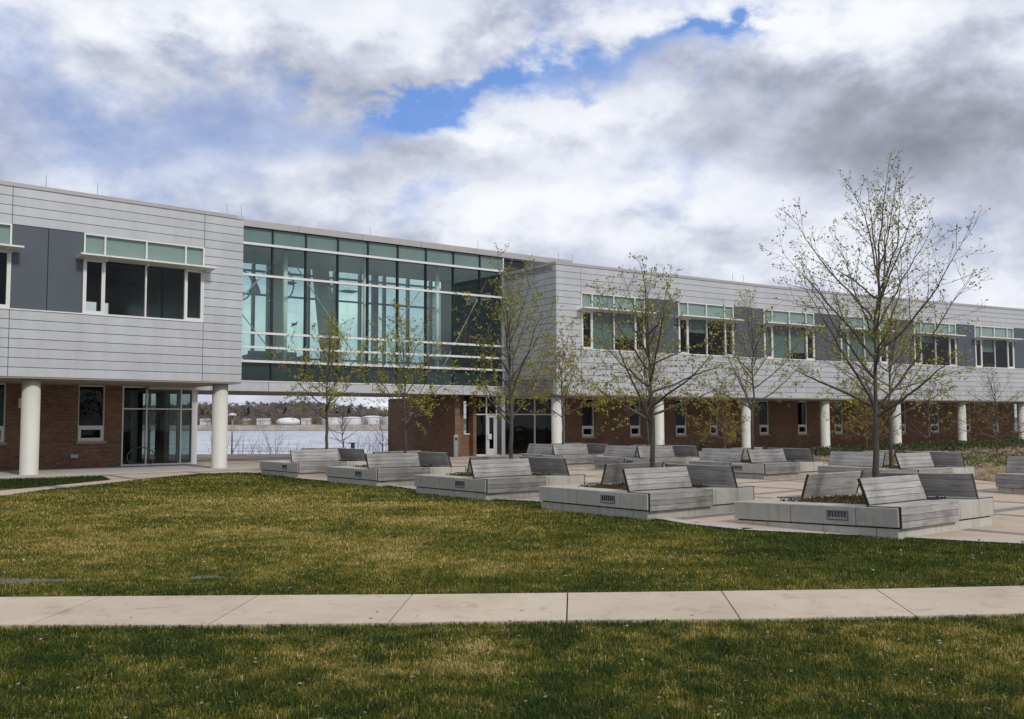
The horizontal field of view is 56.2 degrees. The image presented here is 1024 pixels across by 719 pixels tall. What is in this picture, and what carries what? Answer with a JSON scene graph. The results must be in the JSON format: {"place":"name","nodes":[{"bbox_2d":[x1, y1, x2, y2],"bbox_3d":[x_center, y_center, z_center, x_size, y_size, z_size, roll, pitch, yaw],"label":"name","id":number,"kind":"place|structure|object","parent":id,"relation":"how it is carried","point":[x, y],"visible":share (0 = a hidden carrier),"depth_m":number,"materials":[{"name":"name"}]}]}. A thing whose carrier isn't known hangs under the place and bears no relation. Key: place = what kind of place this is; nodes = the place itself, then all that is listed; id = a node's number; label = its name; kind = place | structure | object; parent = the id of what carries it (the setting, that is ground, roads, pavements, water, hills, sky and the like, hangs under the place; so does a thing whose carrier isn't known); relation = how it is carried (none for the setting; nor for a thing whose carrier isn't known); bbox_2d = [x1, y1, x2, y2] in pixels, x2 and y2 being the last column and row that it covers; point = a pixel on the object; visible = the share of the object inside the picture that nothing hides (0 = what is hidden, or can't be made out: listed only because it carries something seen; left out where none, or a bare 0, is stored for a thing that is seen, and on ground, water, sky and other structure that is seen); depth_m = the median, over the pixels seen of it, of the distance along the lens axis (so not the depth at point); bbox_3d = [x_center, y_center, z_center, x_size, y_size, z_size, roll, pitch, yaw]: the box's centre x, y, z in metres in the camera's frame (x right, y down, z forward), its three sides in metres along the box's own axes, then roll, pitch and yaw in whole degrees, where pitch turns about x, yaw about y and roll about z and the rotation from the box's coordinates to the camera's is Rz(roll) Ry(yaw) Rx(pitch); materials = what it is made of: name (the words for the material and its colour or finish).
{"place":"outdoors","nodes":[
{"label":"outdoors","id":0,"kind":"place"},
{"bbox_2d":[0,475,108,488],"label":"grass","id":1,"kind":"structure","parent":0,"point":[29,482],"depth_m":31.05,"materials":[{"name":"green plant"}]},
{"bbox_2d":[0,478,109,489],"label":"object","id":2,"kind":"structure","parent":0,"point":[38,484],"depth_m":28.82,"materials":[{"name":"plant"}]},
{"bbox_2d":[0,464,259,477],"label":"apron","id":3,"kind":"object","parent":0,"point":[105,470],"visible":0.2,"depth_m":38.62,"materials":[{"name":"concrete"}]},
{"bbox_2d":[127,447,154,466],"bbox_3d":[-16.104,4.226,41.650,1.185,0.862,0.138,0,-4,-10],"label":"bike rack","id":4,"kind":"object","parent":3,"relation":"on","point":[141,447],"visible":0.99,"depth_m":41.64,"materials":[{"name":"metal"}]},
{"bbox_2d":[228,429,465,430],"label":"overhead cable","id":5,"kind":"object","parent":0,"point":[308,430],"visible":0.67,"depth_m":89.75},
{"bbox_2d":[0,612,1023,718],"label":"front lawn grass","id":6,"kind":"structure","parent":0,"point":[803,679],"depth_m":7.14,"materials":[{"name":"green plant"}]},
{"bbox_2d":[2,527,1022,718],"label":"fallen leaves","id":7,"kind":"object","parent":6,"relation":"on","point":[412,676],"visible":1,"depth_m":7.89,"materials":[{"name":"brown plant"}]},
{"bbox_2d":[0,586,1023,628],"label":"path","id":8,"kind":"structure","parent":0,"point":[289,610],"depth_m":9.55,"materials":[{"name":"grey concrete"}]},
{"bbox_2d":[0,418,1023,718],"bbox_3d":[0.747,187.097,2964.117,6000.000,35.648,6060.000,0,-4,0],"label":"ground","id":9,"kind":"structure","parent":0,"point":[470,584],"depth_m":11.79,"materials":[{"name":"green plant"}]},
{"bbox_2d":[0,575,228,583],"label":"puddle","id":10,"kind":"object","parent":9,"relation":"on","point":[36,580],"visible":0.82,"depth_m":11.53,"materials":[{"name":"liquid"}]},
{"bbox_2d":[199,418,210,424],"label":"house","id":11,"kind":"structure","parent":9,"relation":"on","point":[205,421],"depth_m":770.46,"materials":[{"name":"white paint"}]},
{"bbox_2d":[228,413,236,453],"bbox_3d":[-18.323,5.346,62.788,0.560,3.690,0.551,0,-4,0],"label":"street lamp","id":12,"kind":"object","parent":9,"relation":"on","point":[232,415],"visible":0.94,"depth_m":62.77,"materials":[{"name":"white metal"}]},
{"bbox_2d":[233,431,260,453],"bbox_3d":[-17.650,5.963,63.237,2.329,2.953,2.196,-3,-4,31],"label":"bank shrub","id":13,"kind":"object","parent":9,"relation":"on","point":[243,444],"visible":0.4,"depth_m":63.23,"materials":[{"name":"grey plant"}]},
{"bbox_2d":[242,418,251,424],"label":"house","id":14,"kind":"structure","parent":9,"relation":"on","point":[247,422],"depth_m":775.44,"materials":[{"name":"stone"}]},
{"bbox_2d":[241,433,278,453],"bbox_3d":[-16.476,5.926,62.775,2.823,2.838,2.011,0,-4,0],"label":"bank shrub","id":15,"kind":"object","parent":9,"relation":"on","point":[258,446],"visible":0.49,"depth_m":62.80,"materials":[{"name":"grey plant"}]},
{"bbox_2d":[147,416,380,424],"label":"shore brush","id":16,"kind":"object","parent":9,"relation":"on","point":[279,421],"visible":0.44,"depth_m":753.53,"materials":[{"name":"brown plant"}]},
{"bbox_2d":[256,418,271,424],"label":"house","id":17,"kind":"structure","parent":9,"relation":"on","point":[267,421],"depth_m":765.46,"materials":[{"name":"white paint"}]},
{"bbox_2d":[143,400,387,424],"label":"woodland","id":18,"kind":"object","parent":9,"relation":"on","point":[265,409],"visible":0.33,"depth_m":847.83,"materials":[{"name":"plant"}]},
{"bbox_2d":[143,412,387,424],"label":"thicket","id":19,"kind":"object","parent":9,"relation":"on","point":[185,420],"visible":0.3,"depth_m":776.87,"materials":[{"name":"brown plant"}]},
{"bbox_2d":[262,431,291,453],"bbox_3d":[-15.075,5.235,60.916,2.635,2.468,2.090,0,-4,0],"label":"bank shrub","id":20,"kind":"object","parent":9,"relation":"on","point":[266,438],"visible":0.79,"depth_m":60.64,"materials":[{"name":"grey plant"}]},
{"bbox_2d":[276,418,299,424],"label":"storage dome","id":21,"kind":"structure","parent":9,"relation":"on","point":[287,421],"depth_m":752.95,"materials":[{"name":"white metal"}]},
{"bbox_2d":[301,418,311,424],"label":"house","id":22,"kind":"structure","parent":9,"relation":"on","point":[303,421],"depth_m":767.39,"materials":[{"name":"white paint"}]},
{"bbox_2d":[322,418,341,424],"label":"storage tank","id":23,"kind":"object","parent":9,"relation":"on","point":[334,421],"visible":0.79,"depth_m":755.79,"materials":[{"name":"white metal"}]},
{"bbox_2d":[323,408,366,446],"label":"tree","id":24,"kind":"object","parent":9,"relation":"on","point":[344,427],"visible":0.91,"depth_m":61.25,"materials":[{"name":"plant"}]},
{"bbox_2d":[342,417,361,424],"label":"storage tank","id":25,"kind":"object","parent":9,"relation":"on","point":[357,420],"visible":0.84,"depth_m":756.40,"materials":[{"name":"white metal"}]},
{"bbox_2d":[347,437,371,451],"bbox_3d":[-9.983,5.871,62.249,1.781,2.260,2.570,-2,-4,24],"label":"bank shrub","id":26,"kind":"object","parent":9,"relation":"on","point":[358,442],"visible":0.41,"depth_m":62.41,"materials":[{"name":"grey plant"}]},
{"bbox_2d":[361,416,381,423],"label":"storage tank","id":27,"kind":"object","parent":9,"relation":"on","point":[370,419],"visible":0.6,"depth_m":755.80,"materials":[{"name":"white metal"}]},
{"bbox_2d":[361,433,385,453],"bbox_3d":[-8.876,5.831,62.680,1.552,2.542,2.518,1,-4,-20],"label":"bank shrub","id":28,"kind":"object","parent":9,"relation":"on","point":[372,446],"visible":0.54,"depth_m":62.87,"materials":[{"name":"grey plant"}]},
{"bbox_2d":[367,407,387,450],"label":"tree","id":29,"kind":"object","parent":9,"relation":"on","point":[381,430],"visible":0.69,"depth_m":62.22,"materials":[{"name":"plant"}]},
{"bbox_2d":[368,431,396,451],"bbox_3d":[-8.032,5.305,60.793,1.833,2.223,2.523,1,-4,-23],"label":"bank shrub","id":30,"kind":"object","parent":9,"relation":"on","point":[380,442],"visible":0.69,"depth_m":61.03,"materials":[{"name":"grey plant"}]},
{"bbox_2d":[382,417,387,423],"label":"storage tank","id":31,"kind":"object","parent":9,"relation":"on","point":[384,419],"visible":0.15,"depth_m":754.99,"materials":[{"name":"white metal"}]},
{"bbox_2d":[0,451,1023,543],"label":"plaza","id":32,"kind":"structure","parent":0,"point":[1008,520],"depth_m":26.71,"materials":[{"name":"beige concrete"}]},
{"bbox_2d":[0,175,243,474],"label":"office building","id":33,"kind":"structure","parent":32,"relation":"on","point":[73,370],"depth_m":38.79,"materials":[{"name":"silver metal"}]},
{"bbox_2d":[0,383,6,444],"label":"window","id":34,"kind":"structure","parent":33,"relation":"in","point":[2,428],"depth_m":39.22,"materials":[{"name":"white metal"}]},
{"bbox_2d":[0,222,23,308],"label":"window","id":35,"kind":"structure","parent":33,"relation":"in","point":[6,246],"depth_m":34.78,"materials":[{"name":"white metal"}]},
{"bbox_2d":[76,385,105,443],"bbox_3d":[-18.200,2.376,41.500,1.235,2.508,0.250,3,-5,-41],"label":"window","id":36,"kind":"structure","parent":33,"relation":"in","point":[80,440],"depth_m":41.47,"materials":[{"name":"white metal"}]},
{"bbox_2d":[76,233,216,322],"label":"window","id":37,"kind":"structure","parent":33,"relation":"in","point":[97,248],"depth_m":38.03,"materials":[{"name":"white metal"}]},
{"bbox_2d":[260,447,366,477],"bbox_3d":[-7.115,3.791,35.458,3.278,0.996,3.310,3,-5,-38],"label":"planter","id":38,"kind":"object","parent":32,"relation":"on","point":[308,462],"visible":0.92,"depth_m":34.29,"materials":[{"name":"concrete"}]},
{"bbox_2d":[267,308,381,448],"bbox_3d":[-6.609,0.929,35.676,3.958,5.788,3.695,-3,-5,34],"label":"young tree","id":39,"kind":"object","parent":38,"relation":"on","point":[331,356],"visible":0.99,"depth_m":35.61,"materials":[{"name":"green plant"}]},
{"bbox_2d":[326,451,465,486],"bbox_3d":[-3.716,3.455,30.609,3.278,0.996,3.310,3,-5,-38],"label":"planter","id":40,"kind":"object","parent":32,"relation":"on","point":[384,468],"visible":0.95,"depth_m":29.46,"materials":[{"name":"concrete"}]},
{"bbox_2d":[356,298,464,452],"bbox_3d":[-3.373,0.753,30.897,3.658,5.469,3.381,0,-4,0],"label":"young tree","id":41,"kind":"object","parent":40,"relation":"on","point":[417,403],"visible":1,"depth_m":30.63,"materials":[{"name":"green plant"}]},
{"bbox_2d":[454,435,457,456],"bbox_3d":[-3.086,4.762,52.735,0.220,1.200,0.200,1,-4,-17],"label":"button post","id":42,"kind":"object","parent":32,"relation":"on","point":[455,445],"visible":0.95,"depth_m":52.66,"materials":[{"name":"silver metal"}]},
{"bbox_2d":[388,395,545,456],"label":"entrance block","id":43,"kind":"structure","parent":32,"relation":"on","point":[443,427],"depth_m":55.39,"materials":[{"name":"brick"}]},
{"bbox_2d":[487,415,495,455],"bbox_3d":[-1.158,4.288,54.158,0.510,2.280,0.190,-1,-4,7],"label":"door","id":44,"kind":"structure","parent":43,"relation":"in","point":[490,452],"depth_m":54.10,"materials":[{"name":"white metal"}]},
{"bbox_2d":[497,398,501,453],"bbox_3d":[-0.687,3.858,55.942,0.200,3.410,1.200,-1,-4,7],"label":"door","id":45,"kind":"structure","parent":43,"relation":"in","point":[499,421],"depth_m":55.33,"materials":[{"name":"white metal"}]},
{"bbox_2d":[414,455,584,499],"bbox_3d":[-0.347,3.097,25.421,3.278,0.996,3.310,3,-5,-38],"label":"planter","id":46,"kind":"object","parent":32,"relation":"on","point":[497,477],"visible":0.97,"depth_m":24.29,"materials":[{"name":"concrete"}]},
{"bbox_2d":[447,243,572,458],"bbox_3d":[-0.052,0.002,25.820,3.392,6.278,3.319,0,-4,0],"label":"young tree","id":47,"kind":"object","parent":46,"relation":"on","point":[511,414],"visible":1,"depth_m":25.60,"materials":[{"name":"green plant"}]},
{"bbox_2d":[516,443,608,466],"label":"planter","id":48,"kind":"object","parent":32,"relation":"on","point":[577,454],"visible":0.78,"depth_m":41.03,"materials":[{"name":"concrete"}]},
{"bbox_2d":[512,314,610,443],"bbox_3d":[2.137,1.118,42.370,4.231,6.225,4.330,-2,-4,23],"label":"young tree","id":49,"kind":"object","parent":48,"relation":"on","point":[560,354],"visible":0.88,"depth_m":42.24,"materials":[{"name":"green plant"}]},
{"bbox_2d":[539,462,753,520],"bbox_3d":[2.860,2.760,20.553,3.278,0.996,3.310,3,-5,-38],"label":"planter","id":50,"kind":"object","parent":32,"relation":"on","point":[644,490],"visible":0.98,"depth_m":19.55,"materials":[{"name":"concrete"}]},
{"bbox_2d":[570,252,742,467],"bbox_3d":[3.023,0.223,20.729,3.709,5.125,4.080,0,-4,0],"label":"young tree","id":51,"kind":"object","parent":50,"relation":"on","point":[651,373],"visible":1,"depth_m":20.59,"materials":[{"name":"green plant"}]},
{"bbox_2d":[593,445,706,468],"bbox_3d":[5.521,3.921,38.165,3.310,0.996,3.310,2,-5,-35],"label":"planter","id":52,"kind":"object","parent":32,"relation":"on","point":[665,454],"visible":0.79,"depth_m":37.50,"materials":[{"name":"concrete"}]},
{"bbox_2d":[595,325,688,445],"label":"young tree","id":53,"kind":"object","parent":52,"relation":"on","point":[641,387],"visible":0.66,"depth_m":38.31,"materials":[{"name":"green plant"}]},
{"bbox_2d":[325,480,1023,542],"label":"plaza edging","id":54,"kind":"object","parent":32,"relation":"on","point":[763,529],"visible":0.55,"depth_m":16.32,"materials":[{"name":"concrete"}]},
{"bbox_2d":[655,433,702,445],"bbox_3d":[8.082,4.344,47.771,2.662,1.297,2.744,0,-4,0],"label":"twiggy shrub","id":55,"kind":"object","parent":32,"relation":"on","point":[677,441],"visible":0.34,"depth_m":47.68,"materials":[{"name":"plant"}]},
{"bbox_2d":[685,376,760,448],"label":"crabapple tree","id":56,"kind":"object","parent":32,"relation":"on","point":[733,430],"visible":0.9,"depth_m":47.85,"materials":[{"name":"green plant"}]},
{"bbox_2d":[427,253,1023,455],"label":"office building","id":57,"kind":"structure","parent":32,"relation":"on","point":[996,333],"depth_m":60.48,"materials":[{"name":"metal"}]},
{"bbox_2d":[113,219,571,396],"bbox_3d":[-8.235,-2.373,52.814,24.492,8.650,6.750,3,-5,-36],"label":"skybridge","id":58,"kind":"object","parent":57,"relation":"attached to","point":[277,249],"visible":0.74,"depth_m":51.83,"materials":[{"name":"glass"}]},
{"bbox_2d":[243,270,251,299],"bbox_3d":[-14.566,-3.953,51.342,1.484,1.765,0.089,3,-5,-36],"label":"ring ornament","id":59,"kind":"object","parent":58,"relation":"hanging from","point":[251,284],"visible":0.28,"depth_m":51.58,"materials":[{"name":"grey metal"}]},
{"bbox_2d":[248,279,260,293],"bbox_3d":[-12.924,-4.425,48.231,0.600,2.187,0.600,0,-4,0],"label":"pendant lamp","id":60,"kind":"object","parent":58,"relation":"hanging from","point":[254,289],"visible":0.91,"depth_m":48.02,"materials":[{"name":"metal"}]},
{"bbox_2d":[243,350,306,361],"bbox_3d":[-12.091,-0.047,48.975,3.100,0.770,0.900,3,-5,-36],"label":"sofa","id":61,"kind":"object","parent":58,"relation":"on","point":[256,355],"visible":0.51,"depth_m":48.86,"materials":[{"name":"black leather"}]},
{"bbox_2d":[266,271,293,301],"bbox_3d":[-12.726,-4.095,52.706,1.644,1.944,0.089,3,-5,-36],"label":"ring ornament","id":62,"kind":"object","parent":58,"relation":"hanging from","point":[289,296],"visible":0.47,"depth_m":52.39,"materials":[{"name":"grey metal"}]},
{"bbox_2d":[288,266,296,284],"bbox_3d":[-11.579,-4.642,50.223,0.427,1.500,0.717,-2,-4,22],"label":"hanging mobile","id":63,"kind":"object","parent":58,"relation":"hanging from","point":[290,282],"visible":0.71,"depth_m":50.19,"materials":[{"name":"black metal"}]},
{"bbox_2d":[315,264,335,287],"bbox_3d":[-10.155,-4.579,52.508,0.539,1.334,1.266,-3,-5,34],"label":"hanging mobile","id":64,"kind":"object","parent":58,"relation":"hanging from","point":[325,285],"visible":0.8,"depth_m":52.38,"materials":[{"name":"black metal"}]},
{"bbox_2d":[323,280,333,299],"bbox_3d":[-9.876,-4.271,51.707,0.600,2.057,0.600,0,-4,0],"label":"pendant lamp","id":65,"kind":"object","parent":58,"relation":"hanging from","point":[328,294],"visible":1,"depth_m":51.50,"materials":[{"name":"black metal"}]},
{"bbox_2d":[339,264,358,293],"bbox_3d":[-8.967,-4.434,52.626,0.526,1.617,1.141,-3,-4,32],"label":"hanging mobile","id":66,"kind":"object","parent":58,"relation":"hanging from","point":[349,291],"visible":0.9,"depth_m":52.59,"materials":[{"name":"black metal"}]},
{"bbox_2d":[427,358,468,367],"bbox_3d":[-3.699,0.369,55.742,0.900,0.770,2.600,-4,-5,42],"label":"sofa","id":67,"kind":"object","parent":58,"relation":"on","point":[448,362],"visible":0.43,"depth_m":55.77,"materials":[{"name":"black leather"}]},
{"bbox_2d":[581,399,595,438],"bbox_3d":[4.525,3.540,57.580,1.077,2.380,0.250,2,-5,-34],"label":"window","id":68,"kind":"structure","parent":57,"relation":"in","point":[591,435],"depth_m":57.66,"materials":[{"name":"white metal"}]},
{"bbox_2d":[578,292,655,352],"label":"window","id":69,"kind":"structure","parent":57,"relation":"in","point":[585,302],"depth_m":52.41,"materials":[{"name":"white metal"}]},
{"bbox_2d":[630,399,641,437],"bbox_3d":[7.633,3.667,59.675,1.011,2.380,0.250,2,-5,-34],"label":"window","id":70,"kind":"structure","parent":57,"relation":"in","point":[638,435],"depth_m":59.74,"materials":[{"name":"white metal"}]},
{"bbox_2d":[675,400,687,436],"bbox_3d":[10.859,3.799,61.850,1.098,2.380,0.250,2,-5,-34],"label":"window","id":71,"kind":"structure","parent":57,"relation":"in","point":[683,434],"depth_m":61.94,"materials":[{"name":"white metal"}]},
{"bbox_2d":[675,301,742,356],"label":"window","id":72,"kind":"structure","parent":57,"relation":"in","point":[694,314],"depth_m":56.40,"materials":[{"name":"white metal"}]},
{"bbox_2d":[709,400,719,436],"bbox_3d":[13.302,3.897,63.468,0.865,2.380,0.250,2,-4,-32],"label":"window","id":73,"kind":"structure","parent":57,"relation":"in","point":[716,431],"depth_m":63.56,"materials":[{"name":"white metal"}]},
{"bbox_2d":[759,401,770,435],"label":"window","id":74,"kind":"structure","parent":57,"relation":"in","point":[766,433],"depth_m":66.02,"materials":[{"name":"white metal"}]},
{"bbox_2d":[761,309,824,360],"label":"window","id":75,"kind":"structure","parent":57,"relation":"in","point":[795,317],"depth_m":60.42,"materials":[{"name":"glass"}]},
{"bbox_2d":[798,401,808,434],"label":"window","id":76,"kind":"structure","parent":57,"relation":"in","point":[805,426],"depth_m":67.95,"materials":[{"name":"white metal"}]},
{"bbox_2d":[834,402,844,434],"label":"window","id":77,"kind":"structure","parent":57,"relation":"in","point":[841,432],"depth_m":69.71,"materials":[{"name":"white metal"}]},
{"bbox_2d":[839,315,894,363],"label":"window","id":78,"kind":"structure","parent":57,"relation":"in","point":[869,343],"depth_m":64.00,"materials":[{"name":"glass"}]},
{"bbox_2d":[901,403,906,433],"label":"window","id":79,"kind":"structure","parent":57,"relation":"in","point":[904,428],"depth_m":73.20,"materials":[{"name":"white metal"}]},
{"bbox_2d":[930,403,940,433],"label":"window","id":80,"kind":"structure","parent":57,"relation":"in","point":[937,425],"depth_m":74.95,"materials":[{"name":"white metal"}]},
{"bbox_2d":[913,321,965,366],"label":"window","id":81,"kind":"structure","parent":57,"relation":"in","point":[952,327],"depth_m":67.75,"materials":[{"name":"white metal"}]},
{"bbox_2d":[966,403,970,432],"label":"window","id":82,"kind":"structure","parent":57,"relation":"in","point":[966,403],"depth_m":76.84,"materials":[{"name":"white metal"}]},
{"bbox_2d":[992,403,1000,432],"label":"window","id":83,"kind":"structure","parent":57,"relation":"in","point":[998,431],"depth_m":78.32,"materials":[{"name":"grey glass"}]},
{"bbox_2d":[973,325,1022,368],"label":"window","id":84,"kind":"structure","parent":57,"relation":"in","point":[983,335],"depth_m":70.86,"materials":[{"name":"white metal"}]},
{"bbox_2d":[689,447,823,478],"bbox_3d":[8.471,3.588,33.338,3.310,0.996,3.310,3,-5,-37],"label":"planter","id":85,"kind":"object","parent":32,"relation":"on","point":[762,463],"visible":0.96,"depth_m":32.39,"materials":[{"name":"concrete"}]},
{"bbox_2d":[689,287,816,449],"bbox_3d":[8.223,0.531,33.728,4.307,6.195,4.053,0,-4,0],"label":"young tree","id":86,"kind":"object","parent":85,"relation":"on","point":[750,405],"visible":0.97,"depth_m":33.36,"materials":[{"name":"green plant"}]},
{"bbox_2d":[734,471,993,539],"bbox_3d":[6.346,2.581,17.388,3.278,0.996,3.310,3,-6,-39],"label":"planter","id":87,"kind":"object","parent":32,"relation":"on","point":[890,505],"visible":0.99,"depth_m":16.49,"materials":[{"name":"concrete"}]},
{"bbox_2d":[759,149,997,476],"bbox_3d":[6.498,-0.678,17.494,4.028,6.471,4.158,1,-4,-22],"label":"young tree","id":88,"kind":"object","parent":87,"relation":"on","point":[876,357],"visible":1,"depth_m":17.47,"materials":[{"name":"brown plant"}]},
{"bbox_2d":[818,450,974,477],"bbox_3d":[11.627,3.294,29.100,3.310,0.996,3.310,3,-5,-38],"label":"planter","id":89,"kind":"object","parent":32,"relation":"on","point":[927,462],"visible":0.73,"depth_m":28.61,"materials":[{"name":"concrete"}]},
{"bbox_2d":[805,276,976,468],"bbox_3d":[11.433,0.396,29.391,4.624,5.865,5.031,-3,-5,39],"label":"young tree","id":90,"kind":"object","parent":89,"relation":"on","point":[890,386],"visible":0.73,"depth_m":29.12,"materials":[{"name":"green plant"}]},
{"bbox_2d":[813,443,1023,481],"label":"planting bed","id":91,"kind":"object","parent":32,"relation":"on","point":[826,459],"visible":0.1,"depth_m":45.18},
{"bbox_2d":[817,370,905,448],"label":"crabapple tree","id":92,"kind":"object","parent":91,"relation":"on","point":[855,420],"visible":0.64,"depth_m":53.91,"materials":[{"name":"green plant"}]},
{"bbox_2d":[756,437,1023,456],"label":"hedge","id":93,"kind":"object","parent":91,"relation":"on","point":[923,445],"visible":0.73,"depth_m":54.48,"materials":[{"name":"green plant"}]},
{"bbox_2d":[822,444,1023,463],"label":"rust brown perennials","id":94,"kind":"object","parent":91,"relation":"on","point":[967,453],"visible":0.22,"depth_m":49.97,"materials":[{"name":"brown plant"}]},
{"bbox_2d":[828,448,1023,478],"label":"straw tussocks","id":95,"kind":"object","parent":91,"relation":"on","point":[999,470],"visible":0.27,"depth_m":36.70,"materials":[{"name":"beige plant"}]},
{"bbox_2d":[890,375,968,444],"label":"crabapple tree","id":96,"kind":"object","parent":91,"relation":"on","point":[929,437],"visible":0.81,"depth_m":55.78,"materials":[{"name":"green plant"}]},
{"bbox_2d":[893,451,1023,468],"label":"green groundcover","id":97,"kind":"object","parent":91,"relation":"on","point":[980,457],"visible":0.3,"depth_m":41.23,"materials":[{"name":"green plant"}]},
{"bbox_2d":[942,361,1023,450],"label":"crabapple tree","id":98,"kind":"object","parent":91,"relation":"on","point":[995,422],"visible":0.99,"depth_m":51.87,"materials":[{"name":"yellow plant"}]},
{"bbox_2d":[995,456,1023,494],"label":"planter","id":99,"kind":"object","parent":32,"relation":"on","point":[1010,480],"visible":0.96,"depth_m":24.55,"materials":[{"name":"concrete"}]},
{"bbox_2d":[0,0,1023,418],"label":"sky","id":100,"kind":"structure","parent":0,"point":[676,133],"materials":[{"name":"white"}]},
{"bbox_2d":[142,422,1016,430],"bbox_3d":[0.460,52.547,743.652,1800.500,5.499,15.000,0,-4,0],"label":"embankment","id":101,"kind":"structure","parent":0,"point":[274,427],"depth_m":740.32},
{"bbox_2d":[142,428,1017,453],"bbox_3d":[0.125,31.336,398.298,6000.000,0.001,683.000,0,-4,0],"label":"river","id":102,"kind":"structure","parent":0,"point":[313,439],"depth_m":281.58,"materials":[{"name":"liquid"}]}
]}

